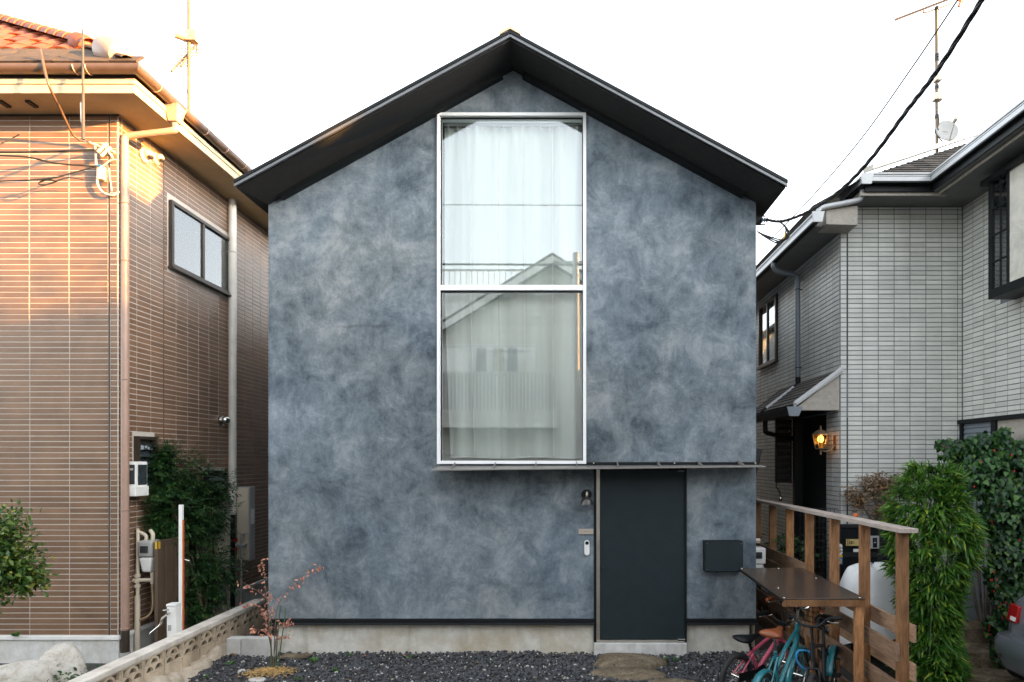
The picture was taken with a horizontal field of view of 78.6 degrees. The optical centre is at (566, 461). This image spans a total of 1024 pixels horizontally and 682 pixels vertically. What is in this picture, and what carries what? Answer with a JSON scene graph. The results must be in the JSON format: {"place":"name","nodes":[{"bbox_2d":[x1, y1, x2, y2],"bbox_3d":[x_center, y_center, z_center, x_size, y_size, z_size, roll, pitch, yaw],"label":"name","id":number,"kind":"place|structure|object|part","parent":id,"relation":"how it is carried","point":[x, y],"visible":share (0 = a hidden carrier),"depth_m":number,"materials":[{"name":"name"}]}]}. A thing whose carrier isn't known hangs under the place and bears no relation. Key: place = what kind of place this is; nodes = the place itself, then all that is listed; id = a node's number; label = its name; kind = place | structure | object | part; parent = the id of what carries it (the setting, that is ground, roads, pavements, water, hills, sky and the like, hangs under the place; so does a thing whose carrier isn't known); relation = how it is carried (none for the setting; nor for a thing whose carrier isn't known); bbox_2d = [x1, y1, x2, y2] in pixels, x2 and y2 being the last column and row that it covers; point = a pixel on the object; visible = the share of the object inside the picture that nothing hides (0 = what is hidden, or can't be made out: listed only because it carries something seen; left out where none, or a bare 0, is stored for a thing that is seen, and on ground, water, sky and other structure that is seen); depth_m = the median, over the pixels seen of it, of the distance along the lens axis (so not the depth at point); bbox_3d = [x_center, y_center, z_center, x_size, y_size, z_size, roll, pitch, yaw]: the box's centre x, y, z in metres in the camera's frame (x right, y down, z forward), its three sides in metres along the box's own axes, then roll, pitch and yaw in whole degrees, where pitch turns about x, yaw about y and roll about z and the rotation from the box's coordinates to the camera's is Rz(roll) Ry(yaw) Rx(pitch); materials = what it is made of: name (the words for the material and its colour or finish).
{"place":"outdoors","nodes":[
{"label":"outdoors","id":0,"kind":"place"},
{"bbox_2d":[0,589,944,681],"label":"ground","id":1,"kind":"structure","parent":0,"point":[848,675],"depth_m":6.92,"materials":[{"name":"grey gravel"}]},
{"bbox_2d":[0,660,56,681],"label":"boulder","id":2,"kind":"object","parent":1,"relation":"on","point":[33,671],"visible":0.98,"depth_m":6.10,"materials":[{"name":"grey stone"}]},
{"bbox_2d":[0,498,59,613],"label":"round shrub","id":3,"kind":"object","parent":1,"relation":"on","point":[22,575],"visible":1,"depth_m":5.46,"materials":[{"name":"green plant"}]},
{"bbox_2d":[39,642,86,681],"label":"boulder","id":4,"kind":"object","parent":1,"relation":"on","point":[64,657],"visible":0.63,"depth_m":6.35,"materials":[{"name":"grey stone"}]},
{"bbox_2d":[47,664,102,681],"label":"ground ivy","id":5,"kind":"object","parent":1,"relation":"on","point":[68,674],"visible":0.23,"depth_m":6.22,"materials":[{"name":"green plant"}]},
{"bbox_2d":[0,13,267,662],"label":"brown tiled house","id":6,"kind":"structure","parent":1,"relation":"on","point":[133,291],"depth_m":7.03,"materials":[{"name":"tile"}]},
{"bbox_2d":[0,134,19,143],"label":"wall cable","id":7,"kind":"object","parent":6,"relation":"attached to","point":[9,139],"depth_m":6.58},
{"bbox_2d":[0,167,94,181],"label":"wall cable","id":8,"kind":"object","parent":6,"relation":"attached to","point":[47,178],"depth_m":6.80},
{"bbox_2d":[38,177,83,185],"bbox_3d":[-5.568,-3.078,6.837,0.465,0.109,0.033,0,0,-7],"label":"cable coil","id":9,"kind":"object","parent":8,"relation":"hanging from","point":[54,181],"visible":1,"depth_m":6.82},
{"bbox_2d":[0,149,96,152],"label":"wall cable","id":10,"kind":"object","parent":6,"relation":"attached to","point":[53,151],"depth_m":6.80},
{"bbox_2d":[0,154,97,166],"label":"wall cable","id":11,"kind":"object","parent":6,"relation":"attached to","point":[49,161],"depth_m":6.77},
{"bbox_2d":[39,48,80,140],"bbox_3d":[-5.439,-3.949,6.702,0.156,0.724,0.553,0,0,0],"label":"drop cable","id":12,"kind":"object","parent":6,"relation":"attached to","point":[52,93],"visible":1,"depth_m":6.50,"materials":[{"name":"brown plastic"}]},
{"bbox_2d":[80,29,88,141],"bbox_3d":[-5.205,-3.928,6.715,0.044,1.147,0.605,0,0,-34],"label":"eaves pole","id":13,"kind":"object","parent":6,"relation":"attached to","point":[82,111],"visible":1,"depth_m":6.47,"materials":[{"name":"metal"}]},
{"bbox_2d":[129,462,148,495],"bbox_3d":[-4.993,0.199,7.213,0.142,0.398,0.225,0,0,0],"label":"electricity meter","id":14,"kind":"object","parent":6,"relation":"attached to","point":[138,486],"visible":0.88,"depth_m":7.15,"materials":[{"name":"white plastic"}]},
{"bbox_2d":[129,465,134,483],"bbox_3d":[-4.974,0.148,7.107,0.070,0.225,0.005,0,0,0],"label":"side window","id":15,"kind":"structure","parent":14,"relation":"in","point":[131,472],"depth_m":7.10,"materials":[{"name":"grey glass"}]},
{"bbox_2d":[138,465,146,484],"bbox_3d":[-4.931,0.152,7.225,0.005,0.235,0.150,0,0,0],"label":"dial window","id":16,"kind":"structure","parent":14,"relation":"in","point":[142,469],"depth_m":7.22,"materials":[{"name":"grey glass"}]},
{"bbox_2d":[132,528,158,651],"bbox_3d":[-4.941,1.576,7.295,0.248,1.588,0.170,0,0,0],"label":"gas meter","id":17,"kind":"object","parent":6,"relation":"attached to","point":[145,549],"visible":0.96,"depth_m":7.25,"materials":[{"name":"grey metal"}]},
{"bbox_2d":[134,436,157,487],"bbox_3d":[-5.052,0.010,7.449,0.080,0.620,0.342,0,0,0],"label":"louver window","id":18,"kind":"structure","parent":6,"relation":"in","point":[142,452],"depth_m":7.46,"materials":[{"name":"brown metal"}]},
{"bbox_2d":[154,536,188,641],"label":"slatted gate","id":19,"kind":"structure","parent":6,"relation":"attached to","point":[166,573],"depth_m":7.34,"materials":[{"name":"brown wood"}]},
{"bbox_2d":[168,0,204,111],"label":"television antenna","id":20,"kind":"object","parent":6,"relation":"attached to","point":[189,36],"visible":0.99,"depth_m":9.48,"materials":[{"name":"metal"}]},
{"bbox_2d":[168,200,231,296],"bbox_3d":[-5.042,-2.896,8.620,0.100,0.878,1.450,0,0,0],"label":"window","id":21,"kind":"structure","parent":6,"relation":"in","point":[197,251],"depth_m":8.49,"materials":[{"name":"glass"}]},
{"bbox_2d":[204,470,226,498],"bbox_3d":[-5.052,0.475,8.930,0.080,0.690,0.500,0,0,0],"label":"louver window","id":22,"kind":"structure","parent":6,"relation":"in","point":[217,472],"depth_m":9.00,"materials":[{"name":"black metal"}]},
{"bbox_2d":[233,486,254,600],"bbox_3d":[-4.899,1.226,9.415,0.203,1.687,0.330,0,0,0],"label":"water heater","id":23,"kind":"object","parent":6,"relation":"attached to","point":[245,543],"visible":0.91,"depth_m":9.38,"materials":[{"name":"grey metal"}]},
{"bbox_2d":[149,602,181,636],"bbox_3d":[-4.376,2.015,6.798,0.146,0.910,0.294,0,0,34],"label":"tap post","id":24,"kind":"object","parent":1,"relation":"on","point":[173,613],"visible":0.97,"depth_m":6.81,"materials":[{"name":"white plastic"}]},
{"bbox_2d":[67,599,265,681],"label":"block wall","id":25,"kind":"structure","parent":1,"relation":"on","point":[185,654],"depth_m":6.65,"materials":[{"name":"concrete"}]},
{"bbox_2d":[179,505,189,630],"bbox_3d":[-4.387,1.482,7.139,0.119,1.975,0.038,0,0,0],"label":"marker post","id":26,"kind":"object","parent":1,"relation":"on","point":[181,553],"visible":0.63,"depth_m":7.12,"materials":[{"name":"white plastic"}]},
{"bbox_2d":[138,435,248,627],"bbox_3d":[-4.710,0.959,7.890,1.134,2.632,1.370,0,0,0],"label":"leafy bush","id":27,"kind":"object","parent":1,"relation":"on","point":[207,576],"visible":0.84,"depth_m":7.84,"materials":[{"name":"green plant"}]},
{"bbox_2d":[195,501,229,621],"bbox_3d":[-4.830,1.410,8.485,0.380,1.720,0.310,0,0,0],"label":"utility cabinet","id":28,"kind":"object","parent":1,"relation":"on","point":[218,609],"visible":0.11,"depth_m":8.39,"materials":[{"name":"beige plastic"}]},
{"bbox_3d":[-4.830,1.180,8.344,0.300,1.180,0.012,0,0,0],"label":"door panel","id":29,"kind":"part","parent":28,"relation":"part of","materials":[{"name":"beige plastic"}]},
{"bbox_2d":[227,636,244,656],"bbox_3d":[-3.872,2.237,7.280,0.164,0.365,0.120,0,0,0],"label":"concrete block","id":30,"kind":"object","parent":1,"relation":"on","point":[233,644],"depth_m":7.22,"materials":[{"name":"grey concrete"}]},
{"bbox_2d":[248,677,265,681],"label":"flat stone","id":31,"kind":"object","parent":1,"relation":"on","point":[257,679],"visible":0.99,"depth_m":6.44,"materials":[{"name":"stone"}]},
{"bbox_2d":[241,636,278,656],"bbox_3d":[-3.592,2.237,7.280,0.386,0.365,0.120,0,0,0],"label":"concrete block","id":32,"kind":"object","parent":1,"relation":"on","point":[251,646],"depth_m":7.22,"materials":[{"name":"grey concrete"}]},
{"bbox_2d":[238,665,297,678],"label":"straw mulch","id":33,"kind":"object","parent":1,"relation":"on","point":[269,670],"visible":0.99,"depth_m":6.62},
{"bbox_2d":[236,558,323,666],"bbox_3d":[-3.114,1.667,6.711,0.910,1.202,0.369,0,0,0],"label":"maple sapling","id":34,"kind":"object","parent":33,"relation":"on","point":[265,630],"visible":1,"depth_m":6.71,"materials":[{"name":"red plant"}]},
{"bbox_2d":[270,620,271,666],"bbox_3d":[-3.195,2.009,6.715,0.012,0.583,0.087,0,0,-22],"label":"garden cane","id":35,"kind":"object","parent":1,"relation":"on","point":[271,647],"visible":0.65,"depth_m":6.71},
{"bbox_2d":[274,606,280,667],"bbox_3d":[-3.127,1.931,6.715,0.012,0.738,0.090,0,0,26],"label":"garden cane","id":36,"kind":"object","parent":1,"relation":"on","point":[277,639],"visible":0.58,"depth_m":6.71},
{"bbox_2d":[277,608,286,668],"bbox_3d":[-3.083,1.947,6.715,0.112,0.708,0.012,0,0,-45],"label":"garden cane","id":37,"kind":"object","parent":1,"relation":"on","point":[281,639],"visible":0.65,"depth_m":6.71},
{"bbox_2d":[277,653,312,658],"bbox_3d":[-3.140,2.247,7.190,0.357,0.023,0.140,0,0,0],"label":"paving slab","id":38,"kind":"object","parent":1,"relation":"on","point":[296,655],"depth_m":7.17,"materials":[{"name":"brown stone"}]},
{"bbox_2d":[233,26,787,656],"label":"plastered house","id":39,"kind":"structure","parent":1,"relation":"on","point":[397,522],"depth_m":7.30,"materials":[{"name":"paint"}]},
{"bbox_2d":[437,112,585,463],"bbox_3d":[-0.649,-2.027,7.349,1.746,4.110,0.162,0,0,0],"label":"window","id":40,"kind":"structure","parent":39,"relation":"in","point":[443,117],"depth_m":7.27,"materials":[{"name":"white metal"}]},
{"bbox_2d":[444,123,581,458],"bbox_3d":[-0.646,-2.045,7.500,1.666,4.031,0.117,0,0,0],"label":"curtain","id":41,"kind":"object","parent":39,"relation":"hanging from","point":[513,205],"visible":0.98,"depth_m":7.50,"materials":[{"name":"white fabric"}]},
{"bbox_2d":[579,529,592,533],"bbox_3d":[0.222,0.820,7.292,0.174,0.062,0.015,0,0,0],"label":"name plate","id":42,"kind":"object","parent":39,"relation":"attached to","point":[585,531],"visible":1,"depth_m":7.29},
{"bbox_2d":[580,489,592,504],"bbox_3d":[0.227,0.411,7.199,0.156,0.172,0.203,0,0,0],"label":"wall lamp","id":43,"kind":"object","parent":39,"relation":"attached to","point":[586,495],"visible":1,"depth_m":7.15,"materials":[{"name":"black metal"}]},
{"bbox_2d":[584,540,589,554],"bbox_3d":[0.233,1.008,7.283,0.060,0.176,0.034,0,0,0],"label":"door bell","id":44,"kind":"object","parent":39,"relation":"attached to","point":[586,547],"depth_m":7.27,"materials":[{"name":"white plastic"}]},
{"bbox_2d":[600,470,685,642],"bbox_3d":[0.887,1.114,7.319,1.000,2.040,0.082,0,0,0],"label":"door","id":45,"kind":"structure","parent":39,"relation":"in","point":[642,512],"depth_m":7.31,"materials":[{"name":"metal"}]},
{"bbox_2d":[703,540,743,571],"bbox_3d":[1.818,1.095,7.238,0.450,0.354,0.124,0,0,0],"label":"letter box","id":46,"kind":"object","parent":39,"relation":"attached to","point":[722,555],"visible":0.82,"depth_m":7.18,"materials":[{"name":"black metal"}]},
{"bbox_2d":[752,538,765,646],"bbox_3d":[2.328,1.625,7.646,0.185,1.390,0.188,0,0,0],"label":"gas meter","id":47,"kind":"object","parent":39,"relation":"attached to","point":[760,556],"visible":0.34,"depth_m":7.56,"materials":[{"name":"white plastic"}]},
{"bbox_2d":[756,0,984,243],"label":"overhead cable","id":48,"kind":"object","parent":39,"relation":"attached to","point":[760,219],"visible":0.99,"depth_m":4.81,"materials":[{"name":"black rubber"}]},
{"bbox_2d":[772,0,957,238],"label":"thin cable","id":49,"kind":"object","parent":48,"relation":"attached to","point":[880,112],"visible":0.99,"depth_m":5.21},
{"bbox_2d":[590,666,666,681],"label":"stepping stone","id":50,"kind":"object","parent":1,"relation":"on","point":[633,673],"visible":0.84,"depth_m":6.54,"materials":[{"name":"brown stone"}]},
{"bbox_2d":[593,653,666,669],"bbox_3d":[0.698,2.337,6.984,0.839,0.330,0.502,0,0,0],"label":"stepping stone","id":51,"kind":"object","parent":1,"relation":"on","point":[604,660],"visible":0.57,"depth_m":6.87,"materials":[{"name":"brown stone"}]},
{"bbox_2d":[648,678,695,681],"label":"stepping stone","id":52,"kind":"object","parent":1,"relation":"on","point":[670,680],"visible":1,"depth_m":6.34,"materials":[{"name":"brown stone"}]},
{"bbox_2d":[760,533,821,621],"bbox_3d":[3.060,1.657,8.485,0.771,1.327,1.477,0,0,0],"label":"plant","id":53,"kind":"object","parent":1,"relation":"on","point":[782,548],"visible":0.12,"depth_m":8.45,"materials":[{"name":"green plant"}]},
{"bbox_2d":[739,568,865,681],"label":"bicycle shelter","id":54,"kind":"object","parent":1,"relation":"on","point":[795,587],"visible":1,"depth_m":5.74,"materials":[{"name":"brown wood"}]},
{"bbox_2d":[800,508,838,644],"bbox_3d":[3.020,1.415,7.451,0.463,1.711,0.008,0,0,0],"label":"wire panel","id":55,"kind":"object","parent":1,"relation":"on","point":[815,534],"visible":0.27,"depth_m":7.45,"materials":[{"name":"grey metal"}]},
{"bbox_2d":[756,498,917,681],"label":"timber fence","id":56,"kind":"object","parent":1,"relation":"on","point":[892,654],"visible":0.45,"depth_m":5.90,"materials":[{"name":"brown wood"}]},
{"bbox_2d":[837,470,901,520],"bbox_3d":[3.862,1.210,7.821,0.880,2.220,0.280,0,0,0],"label":"dwarf tree","id":57,"kind":"object","parent":1,"relation":"on","point":[877,486],"visible":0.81,"depth_m":7.80,"materials":[{"name":"brown plant"}]},
{"bbox_2d":[826,562,920,654],"bbox_3d":[3.435,1.706,7.015,1.150,1.147,0.623,0,0,0],"label":"covered scooter","id":58,"kind":"object","parent":1,"relation":"on","point":[882,593],"visible":0.28,"depth_m":6.82,"materials":[{"name":"metal"}]},
{"bbox_2d":[840,524,913,644],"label":"black gate panel","id":59,"kind":"structure","parent":1,"relation":"on","point":[850,531],"depth_m":7.72,"materials":[{"name":"metal"}]},
{"bbox_2d":[840,544,842,564],"bbox_3d":[3.329,1.137,7.604,0.076,0.263,0.017,0,0,0],"label":"sticker board","id":60,"kind":"object","parent":59,"relation":"attached to","point":[841,554],"visible":0.48,"depth_m":7.60,"materials":[{"name":"multicoloured metal"}]},
{"bbox_2d":[846,539,858,545],"bbox_3d":[3.551,1.002,7.702,0.190,0.083,0.011,0,0,0],"label":"house name plate","id":61,"kind":"object","parent":59,"relation":"attached to","point":[852,542],"visible":0.76,"depth_m":7.70,"materials":[{"name":"gold metal"}]},
{"bbox_2d":[870,536,878,548],"bbox_3d":[3.800,0.996,7.688,0.107,0.154,0.038,0,0,0],"label":"intercom","id":62,"kind":"object","parent":59,"relation":"attached to","point":[874,542],"visible":0.93,"depth_m":7.68,"materials":[{"name":"grey plastic"}]},
{"bbox_2d":[756,99,1023,630],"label":"grey tiled house","id":63,"kind":"structure","parent":1,"relation":"on","point":[890,320],"depth_m":7.96,"materials":[{"name":"tile"}]},
{"bbox_2d":[756,294,778,369],"bbox_3d":[3.465,-2.211,10.750,0.100,1.128,0.970,0,0,0],"label":"window","id":64,"kind":"structure","parent":63,"relation":"in","point":[768,311],"depth_m":10.73,"materials":[{"name":"glass"}]},
{"bbox_2d":[803,415,825,578],"bbox_3d":[3.507,0.695,8.830,0.036,2.650,0.880,0,0,0],"label":"porch door","id":65,"kind":"structure","parent":63,"relation":"in","point":[814,464],"depth_m":8.70,"materials":[{"name":"black wood"}]},
{"bbox_2d":[812,425,835,454],"bbox_3d":[3.342,-0.277,8.100,0.321,0.391,0.209,0,0,0],"label":"wall lantern","id":66,"kind":"object","parent":63,"relation":"attached to","point":[820,432],"depth_m":8.08,"materials":[{"name":"brown metal"}]},
{"bbox_2d":[894,0,962,152],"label":"television antenna","id":67,"kind":"object","parent":63,"relation":"on","point":[947,130],"visible":1,"depth_m":8.53,"materials":[{"name":"grey metal"}]},
{"bbox_2d":[957,413,1023,570],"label":"shuttered window","id":68,"kind":"structure","parent":63,"relation":"in","point":[1014,421],"depth_m":7.42,"materials":[{"name":"black metal"}]},
{"bbox_2d":[980,152,1023,299],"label":"bay window","id":69,"kind":"structure","parent":63,"relation":"in","point":[1005,186],"depth_m":6.75,"materials":[{"name":"black metal"}]},
{"bbox_2d":[877,457,993,681],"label":"bamboo hedge","id":70,"kind":"object","parent":1,"relation":"on","point":[951,585],"visible":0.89,"depth_m":6.09,"materials":[{"name":"green plant"}]},
{"bbox_2d":[929,620,990,642],"bbox_3d":[4.525,2.110,7.085,1.050,0.520,0.370,0,0,0],"label":"step","id":71,"kind":"object","parent":1,"relation":"on","point":[975,630],"visible":0.03,"depth_m":6.90,"materials":[{"name":"brown stone"}]},
{"bbox_2d":[933,643,1000,671],"bbox_3d":[4.525,2.190,6.735,1.050,0.360,0.370,0,0,0],"label":"step","id":72,"kind":"object","parent":1,"relation":"on","point":[980,654],"visible":0.1,"depth_m":6.55,"materials":[{"name":"grey concrete"}]},
{"bbox_2d":[934,426,1023,669],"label":"flowering vine","id":73,"kind":"object","parent":1,"relation":"on","point":[994,463],"visible":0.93,"depth_m":6.68,"materials":[{"name":"green plant"}]},
{"bbox_2d":[965,668,1023,681],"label":"step","id":74,"kind":"object","parent":1,"relation":"on","point":[991,675],"visible":0.53,"depth_m":6.28,"materials":[{"name":"grey concrete"}]},
{"bbox_2d":[994,595,1023,680],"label":"parked car","id":75,"kind":"object","parent":1,"relation":"on","point":[1009,645],"visible":1,"depth_m":5.96,"materials":[{"name":"silver metal"}]},
{"bbox_2d":[187,649,816,681],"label":"gravel","id":76,"kind":"structure","parent":0,"point":[475,670],"depth_m":6.83,"materials":[{"name":"grey gravel"}]},
{"bbox_2d":[309,656,319,662],"bbox_3d":[-2.848,2.241,7.019,0.114,0.068,0.122,0,0,-29],"label":"weed","id":77,"kind":"object","parent":76,"relation":"on","point":[314,659],"visible":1,"depth_m":7.03,"materials":[{"name":"green plant"}]},
{"bbox_2d":[203,650,785,679],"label":"fallen leaves","id":78,"kind":"object","parent":76,"relation":"on","point":[501,653],"visible":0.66,"depth_m":7.15,"materials":[{"name":"brown plant"}]},
{"bbox_2d":[719,610,799,681],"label":"bicycle","id":79,"kind":"object","parent":76,"relation":"on","point":[748,673],"visible":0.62,"depth_m":6.08,"materials":[{"name":"metal"}]},
{"bbox_2d":[752,596,825,681],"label":"bicycle","id":80,"kind":"object","parent":76,"relation":"on","point":[769,675],"visible":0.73,"depth_m":5.75,"materials":[{"name":"metal"}]},
{"bbox_2d":[786,613,841,681],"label":"bicycle","id":81,"kind":"object","parent":76,"relation":"on","point":[829,659],"visible":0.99,"depth_m":5.70,"materials":[{"name":"metal"}]},
{"bbox_2d":[795,649,809,669],"bbox_3d":[2.073,1.728,5.420,0.170,0.184,0.018,0,0,0],"label":"cable lock","id":82,"kind":"object","parent":81,"relation":"attached to","point":[798,663],"visible":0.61,"depth_m":5.41,"materials":[{"name":"blue plastic"}]},
{"bbox_2d":[0,0,1023,264],"label":"sky","id":83,"kind":"structure","parent":0,"point":[791,87],"materials":[{"name":"white"}]}
]}

